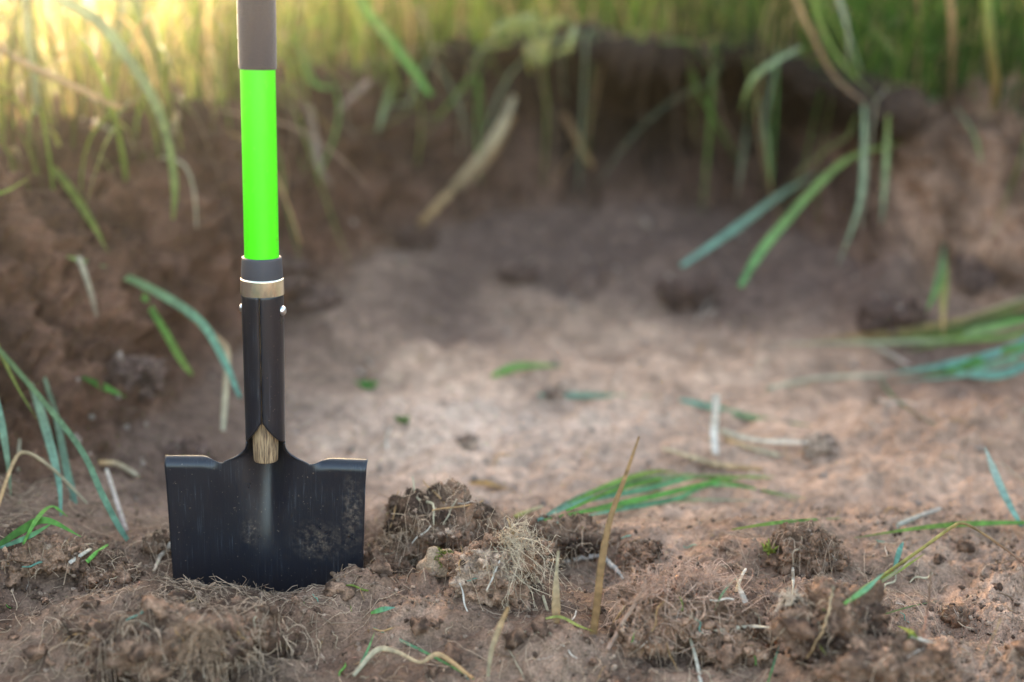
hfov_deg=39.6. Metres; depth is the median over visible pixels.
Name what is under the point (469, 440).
soil clod
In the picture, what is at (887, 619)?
loose clod
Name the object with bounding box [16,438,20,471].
dry straw
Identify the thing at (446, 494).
soil clod
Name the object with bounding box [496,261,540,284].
soil clod
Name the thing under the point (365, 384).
seedling
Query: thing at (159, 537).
soil clod
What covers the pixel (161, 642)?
rootlet
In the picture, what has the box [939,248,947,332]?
grass blade
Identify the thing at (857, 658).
loose clod
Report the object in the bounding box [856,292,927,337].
soil clod
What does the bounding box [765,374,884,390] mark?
dry straw
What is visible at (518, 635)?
loose clod
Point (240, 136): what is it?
dry stalk
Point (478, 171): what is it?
dry stalk
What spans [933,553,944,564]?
loose clod
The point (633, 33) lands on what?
grass leaf
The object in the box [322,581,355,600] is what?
loose clod
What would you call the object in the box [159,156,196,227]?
dry stalk
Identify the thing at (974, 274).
soil clod
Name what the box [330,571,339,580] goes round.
clod
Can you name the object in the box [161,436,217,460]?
soil clod
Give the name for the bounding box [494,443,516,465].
straw bit
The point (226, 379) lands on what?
dry leaf
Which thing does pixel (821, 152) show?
grass leaf
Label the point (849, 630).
soil clod
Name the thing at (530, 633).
loose clod
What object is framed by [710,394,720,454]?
dry straw
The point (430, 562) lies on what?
mossy stone
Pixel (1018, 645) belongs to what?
loose clod
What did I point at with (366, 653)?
grass leaf
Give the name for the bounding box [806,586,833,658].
root
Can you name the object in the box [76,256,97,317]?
grass leaf
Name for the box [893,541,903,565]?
leaf fragment
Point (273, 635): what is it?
soil crumbs
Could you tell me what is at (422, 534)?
straw bit
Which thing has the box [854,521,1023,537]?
grass leaf
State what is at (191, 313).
grass leaf
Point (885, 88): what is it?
dry stalk
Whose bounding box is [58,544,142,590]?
soil clod
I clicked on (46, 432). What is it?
grass leaf
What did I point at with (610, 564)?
twig
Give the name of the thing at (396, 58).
dry stalk
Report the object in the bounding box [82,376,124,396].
grass leaf
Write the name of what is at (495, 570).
straw bit
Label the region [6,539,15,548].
loose clod
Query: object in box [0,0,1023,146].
bank grass
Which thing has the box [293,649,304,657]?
loose clod
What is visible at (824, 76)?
grass leaf
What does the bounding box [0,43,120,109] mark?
dry stalk
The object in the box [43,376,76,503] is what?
grass leaf
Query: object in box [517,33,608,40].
grass leaf
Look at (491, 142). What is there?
dry stalk
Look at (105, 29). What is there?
grass leaf
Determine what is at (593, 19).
dry stalk
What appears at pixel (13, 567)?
loose clod
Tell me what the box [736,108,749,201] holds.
grass leaf
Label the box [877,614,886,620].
loose clod
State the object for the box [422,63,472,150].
grass leaf
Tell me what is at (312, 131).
dry stalk
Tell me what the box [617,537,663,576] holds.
soil clod
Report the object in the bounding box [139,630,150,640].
loose clod
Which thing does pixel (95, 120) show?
dry stalk
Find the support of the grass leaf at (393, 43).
on the ground at (56, 334)
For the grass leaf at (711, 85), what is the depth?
2.73 m
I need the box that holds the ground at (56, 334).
[0,0,1023,681]
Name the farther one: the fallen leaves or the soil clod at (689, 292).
the soil clod at (689, 292)
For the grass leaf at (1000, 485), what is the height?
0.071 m
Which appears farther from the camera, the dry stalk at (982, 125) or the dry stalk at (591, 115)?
the dry stalk at (591, 115)
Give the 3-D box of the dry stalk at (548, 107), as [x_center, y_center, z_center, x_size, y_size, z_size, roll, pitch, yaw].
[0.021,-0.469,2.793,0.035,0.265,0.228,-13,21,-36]
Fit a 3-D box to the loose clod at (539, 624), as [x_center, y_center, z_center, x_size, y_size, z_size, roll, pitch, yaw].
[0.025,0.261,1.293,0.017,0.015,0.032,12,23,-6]
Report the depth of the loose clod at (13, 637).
1.30 m
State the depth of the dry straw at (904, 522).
1.58 m
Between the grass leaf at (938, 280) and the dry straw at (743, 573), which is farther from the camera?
the grass leaf at (938, 280)
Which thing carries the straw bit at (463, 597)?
on the ground at (56, 334)
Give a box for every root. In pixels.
[152,542,170,572]
[606,566,649,650]
[623,552,635,580]
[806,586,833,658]
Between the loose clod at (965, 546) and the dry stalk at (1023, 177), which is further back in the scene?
the dry stalk at (1023, 177)
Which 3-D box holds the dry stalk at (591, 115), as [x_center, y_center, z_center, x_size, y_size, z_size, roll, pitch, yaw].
[0.197,-0.455,2.771,0.294,0.279,0.026,-12,21,-35]
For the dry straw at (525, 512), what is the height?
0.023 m
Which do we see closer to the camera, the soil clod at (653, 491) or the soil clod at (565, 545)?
the soil clod at (565, 545)
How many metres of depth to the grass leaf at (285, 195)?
2.31 m
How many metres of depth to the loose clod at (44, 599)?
1.39 m
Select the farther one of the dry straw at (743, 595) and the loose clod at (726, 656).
the dry straw at (743, 595)
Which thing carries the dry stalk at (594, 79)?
on the ground at (56, 334)
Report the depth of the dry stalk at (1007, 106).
2.47 m
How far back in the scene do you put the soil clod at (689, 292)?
2.45 m
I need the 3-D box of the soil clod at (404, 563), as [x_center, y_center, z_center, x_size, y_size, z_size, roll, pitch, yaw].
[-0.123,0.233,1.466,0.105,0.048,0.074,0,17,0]
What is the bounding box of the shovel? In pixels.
[164,0,367,591]
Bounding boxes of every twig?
[549,556,566,561]
[562,553,598,563]
[605,556,623,578]
[725,562,748,573]
[923,571,931,638]
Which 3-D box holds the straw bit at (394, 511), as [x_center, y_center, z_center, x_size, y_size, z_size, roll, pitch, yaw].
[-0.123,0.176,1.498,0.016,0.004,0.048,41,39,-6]
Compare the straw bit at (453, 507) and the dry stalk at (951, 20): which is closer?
the straw bit at (453, 507)
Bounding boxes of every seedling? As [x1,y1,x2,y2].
[353,378,379,389]
[394,415,409,423]
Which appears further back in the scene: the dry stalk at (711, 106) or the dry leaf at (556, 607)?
the dry stalk at (711, 106)
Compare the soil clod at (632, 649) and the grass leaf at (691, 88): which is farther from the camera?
the grass leaf at (691, 88)
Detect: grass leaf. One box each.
[0,176,30,194]
[0,347,128,541]
[0,355,35,417]
[0,403,10,495]
[22,0,177,219]
[30,382,62,515]
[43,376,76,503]
[53,166,107,251]
[67,255,241,398]
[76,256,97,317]
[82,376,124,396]
[107,0,171,103]
[141,290,193,375]
[276,112,299,259]
[292,105,349,264]
[294,77,339,190]
[297,26,334,88]
[330,0,432,96]
[358,635,373,665]
[362,83,420,130]
[373,627,473,678]
[377,74,395,133]
[380,48,437,107]
[395,86,421,164]
[398,39,509,139]
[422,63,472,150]
[424,39,488,117]
[467,59,485,128]
[476,46,479,182]
[481,36,562,149]
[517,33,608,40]
[535,36,547,189]
[542,34,598,43]
[559,40,566,100]
[579,29,600,187]
[583,34,615,167]
[597,46,753,185]
[616,31,644,37]
[630,34,725,65]
[679,398,811,425]
[680,39,694,134]
[680,171,817,266]
[686,39,738,162]
[702,40,714,209]
[707,43,770,198]
[711,40,734,128]
[714,578,735,610]
[731,518,837,529]
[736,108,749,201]
[738,141,902,287]
[740,47,801,112]
[743,49,798,59]
[745,61,759,126]
[755,83,770,186]
[758,51,778,142]
[768,647,778,681]
[770,51,777,191]
[776,75,847,217]
[787,79,909,181]
[811,0,876,98]
[811,62,867,72]
[817,81,834,236]
[837,0,861,74]
[838,104,866,264]
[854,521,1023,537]
[881,115,889,225]
[885,600,938,613]
[926,96,941,102]
[927,243,945,309]
[953,104,981,164]
[984,447,1022,526]
[990,146,1023,240]
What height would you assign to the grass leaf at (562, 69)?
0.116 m
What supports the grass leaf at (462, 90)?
on the ground at (56, 334)
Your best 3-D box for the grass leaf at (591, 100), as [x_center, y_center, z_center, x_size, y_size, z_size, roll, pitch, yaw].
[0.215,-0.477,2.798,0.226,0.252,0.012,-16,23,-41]
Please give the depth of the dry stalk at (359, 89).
2.57 m
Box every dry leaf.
[183,313,230,430]
[552,551,560,623]
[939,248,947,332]
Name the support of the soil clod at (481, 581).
on the ground at (56, 334)
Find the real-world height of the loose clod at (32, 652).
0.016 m
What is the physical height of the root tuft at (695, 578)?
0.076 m
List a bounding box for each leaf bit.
[22,561,42,567]
[346,584,368,590]
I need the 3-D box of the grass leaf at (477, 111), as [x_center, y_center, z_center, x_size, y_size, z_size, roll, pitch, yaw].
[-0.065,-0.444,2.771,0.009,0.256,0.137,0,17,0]
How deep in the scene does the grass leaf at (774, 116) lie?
2.60 m
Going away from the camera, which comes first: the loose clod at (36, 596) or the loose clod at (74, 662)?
the loose clod at (74, 662)
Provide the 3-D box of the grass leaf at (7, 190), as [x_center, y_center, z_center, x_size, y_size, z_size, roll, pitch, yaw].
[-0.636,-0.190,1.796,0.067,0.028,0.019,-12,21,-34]
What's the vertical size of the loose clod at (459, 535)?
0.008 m
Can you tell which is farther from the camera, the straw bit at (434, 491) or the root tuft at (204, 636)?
the straw bit at (434, 491)
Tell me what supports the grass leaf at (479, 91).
on the ground at (56, 334)
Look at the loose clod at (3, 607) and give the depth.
1.37 m
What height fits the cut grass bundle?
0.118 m
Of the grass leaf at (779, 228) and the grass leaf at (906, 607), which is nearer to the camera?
the grass leaf at (906, 607)
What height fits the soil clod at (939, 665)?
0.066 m
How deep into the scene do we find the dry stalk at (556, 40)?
2.74 m
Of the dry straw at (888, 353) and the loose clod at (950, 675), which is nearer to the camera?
the loose clod at (950, 675)
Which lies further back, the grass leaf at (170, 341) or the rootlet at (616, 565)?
the grass leaf at (170, 341)
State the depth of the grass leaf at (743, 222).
2.38 m
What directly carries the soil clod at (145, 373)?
on the ground at (56, 334)
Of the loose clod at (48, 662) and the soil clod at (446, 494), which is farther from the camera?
the soil clod at (446, 494)
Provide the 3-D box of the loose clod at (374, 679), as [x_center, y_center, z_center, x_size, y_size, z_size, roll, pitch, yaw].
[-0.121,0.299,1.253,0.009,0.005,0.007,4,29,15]
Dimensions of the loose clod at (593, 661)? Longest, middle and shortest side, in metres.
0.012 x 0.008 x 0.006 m
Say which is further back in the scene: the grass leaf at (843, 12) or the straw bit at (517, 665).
the grass leaf at (843, 12)
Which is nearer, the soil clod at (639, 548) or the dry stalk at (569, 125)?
the soil clod at (639, 548)
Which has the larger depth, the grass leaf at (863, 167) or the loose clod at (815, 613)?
the grass leaf at (863, 167)
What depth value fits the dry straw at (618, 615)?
1.31 m
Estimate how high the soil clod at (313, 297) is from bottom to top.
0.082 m
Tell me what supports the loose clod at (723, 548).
on the ground at (56, 334)
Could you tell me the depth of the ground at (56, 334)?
2.12 m
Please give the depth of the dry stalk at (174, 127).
2.10 m
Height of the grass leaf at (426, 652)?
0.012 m
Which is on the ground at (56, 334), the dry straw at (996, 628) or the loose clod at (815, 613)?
the dry straw at (996, 628)
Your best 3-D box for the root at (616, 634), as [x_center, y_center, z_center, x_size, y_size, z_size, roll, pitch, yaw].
[0.106,0.241,1.282,0.058,0.065,0.010,-14,22,-38]
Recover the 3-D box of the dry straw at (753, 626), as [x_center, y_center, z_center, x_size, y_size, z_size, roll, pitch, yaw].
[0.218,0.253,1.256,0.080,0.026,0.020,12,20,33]
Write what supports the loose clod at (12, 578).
on the ground at (56, 334)
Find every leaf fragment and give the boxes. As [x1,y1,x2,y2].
[85,544,108,562]
[371,606,394,613]
[470,480,506,489]
[491,363,561,376]
[538,392,652,397]
[844,573,883,603]
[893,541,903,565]
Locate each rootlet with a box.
[155,627,167,661]
[494,652,528,657]
[608,554,619,579]
[759,639,782,658]
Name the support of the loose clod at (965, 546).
on the ground at (56, 334)
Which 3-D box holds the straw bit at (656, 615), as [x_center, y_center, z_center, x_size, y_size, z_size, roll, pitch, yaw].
[0.129,0.247,1.273,0.003,0.009,0.034,9,60,44]
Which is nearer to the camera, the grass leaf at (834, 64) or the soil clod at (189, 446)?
the soil clod at (189, 446)
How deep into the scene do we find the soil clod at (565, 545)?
1.49 m
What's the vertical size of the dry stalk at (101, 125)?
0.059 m
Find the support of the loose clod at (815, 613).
on the soil clod at (849, 630)
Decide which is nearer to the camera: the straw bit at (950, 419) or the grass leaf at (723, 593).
the grass leaf at (723, 593)
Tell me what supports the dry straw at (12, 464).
on the ground at (56, 334)
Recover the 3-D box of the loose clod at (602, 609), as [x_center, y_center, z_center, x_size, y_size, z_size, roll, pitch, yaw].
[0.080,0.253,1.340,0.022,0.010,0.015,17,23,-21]
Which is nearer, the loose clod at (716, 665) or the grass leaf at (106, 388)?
the loose clod at (716, 665)
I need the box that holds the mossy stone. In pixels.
[416,546,452,577]
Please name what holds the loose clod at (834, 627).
on the soil clod at (849, 630)
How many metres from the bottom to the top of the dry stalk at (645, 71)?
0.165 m
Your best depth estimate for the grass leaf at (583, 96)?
2.73 m
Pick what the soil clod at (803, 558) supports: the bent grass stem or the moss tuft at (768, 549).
the moss tuft at (768, 549)
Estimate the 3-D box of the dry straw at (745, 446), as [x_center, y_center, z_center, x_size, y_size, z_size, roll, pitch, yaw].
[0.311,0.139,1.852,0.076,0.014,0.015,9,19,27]
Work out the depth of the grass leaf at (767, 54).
2.71 m
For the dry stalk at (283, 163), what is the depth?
2.34 m
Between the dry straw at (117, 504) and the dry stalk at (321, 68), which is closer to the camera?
the dry straw at (117, 504)
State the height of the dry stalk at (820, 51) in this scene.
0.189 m
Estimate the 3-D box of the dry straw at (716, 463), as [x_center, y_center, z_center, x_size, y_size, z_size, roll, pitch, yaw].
[0.246,0.151,1.801,0.134,0.022,0.050,8,19,24]
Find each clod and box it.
[0,532,103,578]
[0,599,6,613]
[5,570,22,587]
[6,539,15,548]
[8,561,21,573]
[8,635,19,639]
[22,643,47,661]
[30,594,40,599]
[38,576,313,681]
[40,596,49,602]
[43,657,55,666]
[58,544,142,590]
[64,657,81,667]
[81,596,99,608]
[85,674,96,681]
[103,354,168,401]
[127,641,154,663]
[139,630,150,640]
[140,528,170,556]
[141,593,169,618]
[142,662,172,680]
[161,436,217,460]
[165,590,191,600]
[200,675,223,681]
[243,621,252,631]
[279,249,312,291]
[284,279,345,315]
[290,595,303,606]
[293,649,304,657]
[313,607,321,612]
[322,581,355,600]
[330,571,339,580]
[343,670,352,676]
[363,544,417,575]
[368,477,504,563]
[369,559,392,576]
[370,676,378,681]
[391,222,439,252]
[410,616,430,635]
[424,665,437,678]
[429,617,440,629]
[439,528,555,611]
[444,642,461,664]
[455,533,462,538]
[456,432,480,449]
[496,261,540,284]
[504,627,526,650]
[516,512,613,569]
[518,677,528,681]
[526,629,534,637]
[531,615,548,638]
[542,382,567,401]
[586,604,606,613]
[588,658,596,665]
[603,671,611,678]
[607,609,688,668]
[608,532,621,544]
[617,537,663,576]
[642,473,659,493]
[642,650,669,666]
[646,596,657,602]
[657,270,728,313]
[690,605,777,670]
[713,661,737,671]
[717,641,736,668]
[718,545,729,551]
[760,519,848,576]
[764,572,895,668]
[776,617,814,640]
[796,622,962,681]
[801,430,840,460]
[812,610,819,616]
[821,587,834,595]
[824,617,840,635]
[828,559,847,571]
[838,648,870,671]
[840,671,848,679]
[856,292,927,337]
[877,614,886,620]
[883,614,890,622]
[905,574,916,582]
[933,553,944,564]
[933,639,952,657]
[937,603,973,627]
[939,673,955,680]
[946,249,1001,293]
[956,540,974,553]
[992,582,1002,590]
[1004,640,1023,657]
[1005,542,1015,547]
[1017,668,1023,677]
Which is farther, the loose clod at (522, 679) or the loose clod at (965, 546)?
the loose clod at (965, 546)
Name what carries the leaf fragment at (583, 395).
on the ground at (56, 334)
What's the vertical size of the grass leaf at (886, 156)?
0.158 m
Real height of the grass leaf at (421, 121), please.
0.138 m
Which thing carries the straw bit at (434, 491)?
on the soil clod at (446, 494)
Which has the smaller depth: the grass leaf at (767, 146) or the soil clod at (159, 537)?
the soil clod at (159, 537)
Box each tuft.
[162,610,249,681]
[469,509,580,611]
[598,558,766,667]
[601,549,691,644]
[654,546,751,602]
[761,538,779,555]
[771,586,813,613]
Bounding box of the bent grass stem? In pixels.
[823,522,1023,610]
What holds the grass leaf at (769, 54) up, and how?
on the ground at (56, 334)
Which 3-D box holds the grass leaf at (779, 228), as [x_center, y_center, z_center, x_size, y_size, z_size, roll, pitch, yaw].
[0.509,-0.217,2.312,0.020,0.150,0.566,13,21,36]
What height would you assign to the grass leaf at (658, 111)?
0.249 m
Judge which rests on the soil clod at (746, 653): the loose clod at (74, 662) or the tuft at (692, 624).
the tuft at (692, 624)
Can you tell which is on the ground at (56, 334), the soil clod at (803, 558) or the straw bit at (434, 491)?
the soil clod at (803, 558)
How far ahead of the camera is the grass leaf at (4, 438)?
1.57 m
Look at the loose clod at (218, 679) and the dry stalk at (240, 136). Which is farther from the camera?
the dry stalk at (240, 136)
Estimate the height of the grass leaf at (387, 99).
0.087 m
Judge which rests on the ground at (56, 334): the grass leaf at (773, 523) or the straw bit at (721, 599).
the grass leaf at (773, 523)
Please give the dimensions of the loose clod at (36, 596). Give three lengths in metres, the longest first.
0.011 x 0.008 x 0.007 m
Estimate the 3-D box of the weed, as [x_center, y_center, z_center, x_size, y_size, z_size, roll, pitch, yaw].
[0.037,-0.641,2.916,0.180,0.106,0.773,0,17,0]
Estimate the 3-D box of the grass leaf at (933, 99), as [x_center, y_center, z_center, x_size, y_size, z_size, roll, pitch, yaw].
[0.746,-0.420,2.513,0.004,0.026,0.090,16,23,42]
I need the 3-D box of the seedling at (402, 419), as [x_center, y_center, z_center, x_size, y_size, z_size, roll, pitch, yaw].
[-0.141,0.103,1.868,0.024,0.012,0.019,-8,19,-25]
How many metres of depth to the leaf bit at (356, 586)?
1.37 m
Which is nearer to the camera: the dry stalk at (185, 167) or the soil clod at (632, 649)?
the soil clod at (632, 649)
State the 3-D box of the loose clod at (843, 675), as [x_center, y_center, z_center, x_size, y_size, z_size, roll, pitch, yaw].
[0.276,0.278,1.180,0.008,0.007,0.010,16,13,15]
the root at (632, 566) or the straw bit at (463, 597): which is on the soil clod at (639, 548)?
the root at (632, 566)
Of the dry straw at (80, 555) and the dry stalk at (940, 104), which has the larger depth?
the dry stalk at (940, 104)
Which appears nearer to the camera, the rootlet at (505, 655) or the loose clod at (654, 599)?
the rootlet at (505, 655)
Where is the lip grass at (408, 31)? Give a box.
[0,0,1023,217]
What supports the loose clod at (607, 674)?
on the ground at (56, 334)
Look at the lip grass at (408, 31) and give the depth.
2.49 m
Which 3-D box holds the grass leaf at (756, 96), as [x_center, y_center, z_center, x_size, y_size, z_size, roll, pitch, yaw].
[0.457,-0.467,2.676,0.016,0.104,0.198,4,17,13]
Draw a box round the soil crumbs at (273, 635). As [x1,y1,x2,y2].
[0,441,1023,681]
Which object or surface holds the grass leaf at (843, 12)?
on the ground at (56, 334)
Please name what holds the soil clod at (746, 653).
on the ground at (56, 334)
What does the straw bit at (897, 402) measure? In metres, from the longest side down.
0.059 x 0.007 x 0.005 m
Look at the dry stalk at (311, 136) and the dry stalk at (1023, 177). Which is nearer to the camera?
the dry stalk at (311, 136)
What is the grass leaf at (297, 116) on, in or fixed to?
on the ground at (56, 334)
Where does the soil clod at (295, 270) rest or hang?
on the ground at (56, 334)
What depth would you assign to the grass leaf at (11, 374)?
1.61 m
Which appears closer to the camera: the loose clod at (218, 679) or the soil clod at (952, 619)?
the loose clod at (218, 679)
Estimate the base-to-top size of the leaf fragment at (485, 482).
0.006 m
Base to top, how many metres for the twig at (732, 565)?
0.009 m
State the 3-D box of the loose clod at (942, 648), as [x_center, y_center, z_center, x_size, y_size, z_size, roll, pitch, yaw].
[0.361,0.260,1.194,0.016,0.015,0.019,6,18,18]
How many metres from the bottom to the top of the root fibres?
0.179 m
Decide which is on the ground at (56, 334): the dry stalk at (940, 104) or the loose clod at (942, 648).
the dry stalk at (940, 104)
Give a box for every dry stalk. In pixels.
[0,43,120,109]
[79,117,133,143]
[91,118,98,128]
[112,95,151,139]
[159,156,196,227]
[172,92,183,134]
[186,104,241,242]
[210,107,366,185]
[223,125,286,192]
[230,134,301,244]
[276,92,293,158]
[285,64,354,72]
[304,106,332,186]
[334,79,370,115]
[344,45,453,72]
[345,86,355,134]
[417,95,515,225]
[459,115,514,191]
[460,41,495,145]
[499,39,511,118]
[501,36,554,177]
[528,31,586,41]
[549,25,620,39]
[549,35,622,185]
[557,32,561,147]
[560,110,593,166]
[579,34,617,112]
[587,18,612,37]
[590,436,639,634]
[639,32,675,121]
[665,33,682,173]
[699,41,778,177]
[703,35,733,160]
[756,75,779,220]
[794,0,866,104]
[812,66,938,95]
[860,85,886,228]
[924,91,961,121]
[946,0,955,105]
[963,85,989,184]
[974,94,1023,119]
[981,0,999,109]
[1005,109,1023,227]
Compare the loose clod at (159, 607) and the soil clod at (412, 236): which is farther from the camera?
the soil clod at (412, 236)
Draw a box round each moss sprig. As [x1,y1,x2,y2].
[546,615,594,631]
[898,626,919,640]
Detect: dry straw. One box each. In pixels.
[0,451,87,503]
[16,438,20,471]
[68,541,104,563]
[98,460,138,476]
[105,468,128,531]
[352,646,472,678]
[486,606,509,677]
[506,518,548,610]
[513,505,543,517]
[612,606,624,622]
[661,448,761,470]
[689,637,702,681]
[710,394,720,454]
[714,625,769,631]
[720,429,809,443]
[724,437,779,456]
[735,568,746,591]
[736,578,747,602]
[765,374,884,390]
[791,567,794,604]
[854,338,911,366]
[896,507,940,527]
[911,636,952,648]
[985,618,1001,654]
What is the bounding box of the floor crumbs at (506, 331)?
[30,219,1016,506]
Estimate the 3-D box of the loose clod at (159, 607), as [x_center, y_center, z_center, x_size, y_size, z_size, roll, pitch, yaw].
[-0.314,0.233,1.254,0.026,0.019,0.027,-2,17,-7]
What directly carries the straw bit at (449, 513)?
on the soil clod at (446, 494)
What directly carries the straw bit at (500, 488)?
on the ground at (56, 334)
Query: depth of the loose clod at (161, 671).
1.23 m
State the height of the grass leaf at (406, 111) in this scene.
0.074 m
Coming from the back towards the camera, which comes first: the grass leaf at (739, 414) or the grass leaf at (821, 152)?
the grass leaf at (821, 152)
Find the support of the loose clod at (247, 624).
on the soil clod at (123, 667)
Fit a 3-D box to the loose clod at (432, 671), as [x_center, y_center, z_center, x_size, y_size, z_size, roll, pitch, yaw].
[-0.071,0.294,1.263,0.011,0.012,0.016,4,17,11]
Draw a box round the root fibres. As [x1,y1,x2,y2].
[0,473,1023,681]
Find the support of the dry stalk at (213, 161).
on the ground at (56, 334)
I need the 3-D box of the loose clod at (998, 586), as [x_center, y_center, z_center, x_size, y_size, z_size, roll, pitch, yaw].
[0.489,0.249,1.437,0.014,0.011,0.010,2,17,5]
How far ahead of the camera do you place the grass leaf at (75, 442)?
1.54 m
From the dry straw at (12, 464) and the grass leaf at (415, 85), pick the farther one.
the grass leaf at (415, 85)
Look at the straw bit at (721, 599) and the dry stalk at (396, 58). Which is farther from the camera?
the dry stalk at (396, 58)
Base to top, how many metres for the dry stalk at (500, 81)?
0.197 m
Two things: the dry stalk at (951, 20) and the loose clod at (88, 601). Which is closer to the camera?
the loose clod at (88, 601)
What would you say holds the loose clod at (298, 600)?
on the ground at (56, 334)
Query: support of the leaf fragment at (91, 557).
on the ground at (56, 334)
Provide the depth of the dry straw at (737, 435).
1.85 m
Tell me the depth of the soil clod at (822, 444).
1.82 m
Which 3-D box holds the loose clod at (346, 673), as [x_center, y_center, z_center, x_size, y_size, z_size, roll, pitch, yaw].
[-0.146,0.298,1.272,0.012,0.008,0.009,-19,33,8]
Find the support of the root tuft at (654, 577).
on the tuft at (692, 624)
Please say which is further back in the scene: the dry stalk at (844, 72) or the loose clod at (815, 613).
the dry stalk at (844, 72)
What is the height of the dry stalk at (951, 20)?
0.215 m
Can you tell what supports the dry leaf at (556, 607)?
on the ground at (56, 334)
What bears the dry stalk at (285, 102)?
on the ground at (56, 334)
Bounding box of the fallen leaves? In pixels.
[0,505,80,548]
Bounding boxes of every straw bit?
[372,627,395,631]
[385,427,390,449]
[390,490,398,527]
[412,476,434,520]
[412,525,430,543]
[423,480,445,504]
[432,500,482,510]
[442,499,456,524]
[459,583,467,610]
[485,485,515,493]
[486,560,499,589]
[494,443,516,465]
[509,650,524,679]
[651,601,664,630]
[666,642,677,671]
[709,598,733,601]
[870,507,898,512]
[877,398,916,405]
[884,574,896,589]
[910,572,932,582]
[929,413,971,427]
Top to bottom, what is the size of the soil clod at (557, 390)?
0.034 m
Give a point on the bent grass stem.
(886, 575)
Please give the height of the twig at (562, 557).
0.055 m
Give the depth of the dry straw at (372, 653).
1.27 m
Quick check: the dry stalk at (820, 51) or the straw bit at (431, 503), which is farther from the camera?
the dry stalk at (820, 51)
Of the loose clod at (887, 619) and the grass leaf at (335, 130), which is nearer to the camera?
the loose clod at (887, 619)
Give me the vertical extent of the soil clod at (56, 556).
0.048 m
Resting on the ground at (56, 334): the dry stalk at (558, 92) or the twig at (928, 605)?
the dry stalk at (558, 92)
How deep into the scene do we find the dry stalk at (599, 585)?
1.28 m
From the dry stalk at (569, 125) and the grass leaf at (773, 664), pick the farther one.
the dry stalk at (569, 125)
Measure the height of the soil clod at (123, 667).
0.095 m
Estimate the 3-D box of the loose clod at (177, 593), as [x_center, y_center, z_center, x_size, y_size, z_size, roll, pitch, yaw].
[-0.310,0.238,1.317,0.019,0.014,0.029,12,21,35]
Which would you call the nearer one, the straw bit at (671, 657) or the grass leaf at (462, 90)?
the straw bit at (671, 657)
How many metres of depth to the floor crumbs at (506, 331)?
2.12 m
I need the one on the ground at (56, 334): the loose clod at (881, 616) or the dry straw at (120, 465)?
the dry straw at (120, 465)
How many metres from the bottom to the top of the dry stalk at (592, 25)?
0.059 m
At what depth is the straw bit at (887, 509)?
1.66 m
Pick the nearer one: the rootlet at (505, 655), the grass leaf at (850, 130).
the rootlet at (505, 655)
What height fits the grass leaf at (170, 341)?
0.095 m
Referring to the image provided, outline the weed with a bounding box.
[483,13,577,75]
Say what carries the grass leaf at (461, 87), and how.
on the ground at (56, 334)
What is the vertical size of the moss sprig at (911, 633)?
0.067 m
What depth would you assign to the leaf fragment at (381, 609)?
1.33 m
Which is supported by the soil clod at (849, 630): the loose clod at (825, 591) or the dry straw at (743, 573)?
the loose clod at (825, 591)
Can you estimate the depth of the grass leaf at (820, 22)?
2.37 m
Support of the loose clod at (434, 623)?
on the ground at (56, 334)
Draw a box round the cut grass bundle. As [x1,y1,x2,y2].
[766,295,1023,425]
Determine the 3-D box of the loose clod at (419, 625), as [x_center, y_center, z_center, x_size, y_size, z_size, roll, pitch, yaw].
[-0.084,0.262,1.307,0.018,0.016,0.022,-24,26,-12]
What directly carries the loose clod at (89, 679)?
on the ground at (56, 334)
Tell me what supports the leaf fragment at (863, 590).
on the soil clod at (849, 630)
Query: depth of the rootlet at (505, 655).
1.27 m
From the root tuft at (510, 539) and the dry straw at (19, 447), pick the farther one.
the dry straw at (19, 447)
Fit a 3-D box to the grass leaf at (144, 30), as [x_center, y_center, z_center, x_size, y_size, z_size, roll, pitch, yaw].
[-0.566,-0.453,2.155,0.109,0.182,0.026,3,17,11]
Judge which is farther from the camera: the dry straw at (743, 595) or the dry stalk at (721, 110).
the dry stalk at (721, 110)
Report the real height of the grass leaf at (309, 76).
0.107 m
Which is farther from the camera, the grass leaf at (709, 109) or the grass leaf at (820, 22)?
the grass leaf at (709, 109)
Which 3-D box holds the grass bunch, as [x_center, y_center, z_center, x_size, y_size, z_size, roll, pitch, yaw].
[0.169,0.169,1.648,0.398,0.076,0.146,-10,20,-30]
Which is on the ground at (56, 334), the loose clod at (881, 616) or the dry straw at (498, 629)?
the dry straw at (498, 629)
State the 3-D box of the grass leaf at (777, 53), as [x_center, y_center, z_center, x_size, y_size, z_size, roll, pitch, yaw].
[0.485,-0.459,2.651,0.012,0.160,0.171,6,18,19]
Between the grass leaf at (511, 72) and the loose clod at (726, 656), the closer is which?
the loose clod at (726, 656)
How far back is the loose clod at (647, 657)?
1.27 m
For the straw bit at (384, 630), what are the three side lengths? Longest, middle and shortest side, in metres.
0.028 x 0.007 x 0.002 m
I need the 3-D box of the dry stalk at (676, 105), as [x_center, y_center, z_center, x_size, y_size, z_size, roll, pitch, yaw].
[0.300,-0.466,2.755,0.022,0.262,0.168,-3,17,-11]
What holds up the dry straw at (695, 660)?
on the ground at (56, 334)
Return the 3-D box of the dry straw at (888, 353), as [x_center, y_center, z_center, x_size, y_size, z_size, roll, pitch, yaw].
[0.583,0.016,2.232,0.011,0.014,0.132,-8,19,-26]
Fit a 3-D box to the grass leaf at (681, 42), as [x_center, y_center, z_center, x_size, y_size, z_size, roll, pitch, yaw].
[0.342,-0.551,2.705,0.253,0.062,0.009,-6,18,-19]
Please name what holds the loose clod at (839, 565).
on the soil clod at (803, 558)
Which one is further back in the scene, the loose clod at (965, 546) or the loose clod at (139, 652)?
the loose clod at (965, 546)
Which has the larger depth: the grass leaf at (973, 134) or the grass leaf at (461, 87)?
the grass leaf at (461, 87)

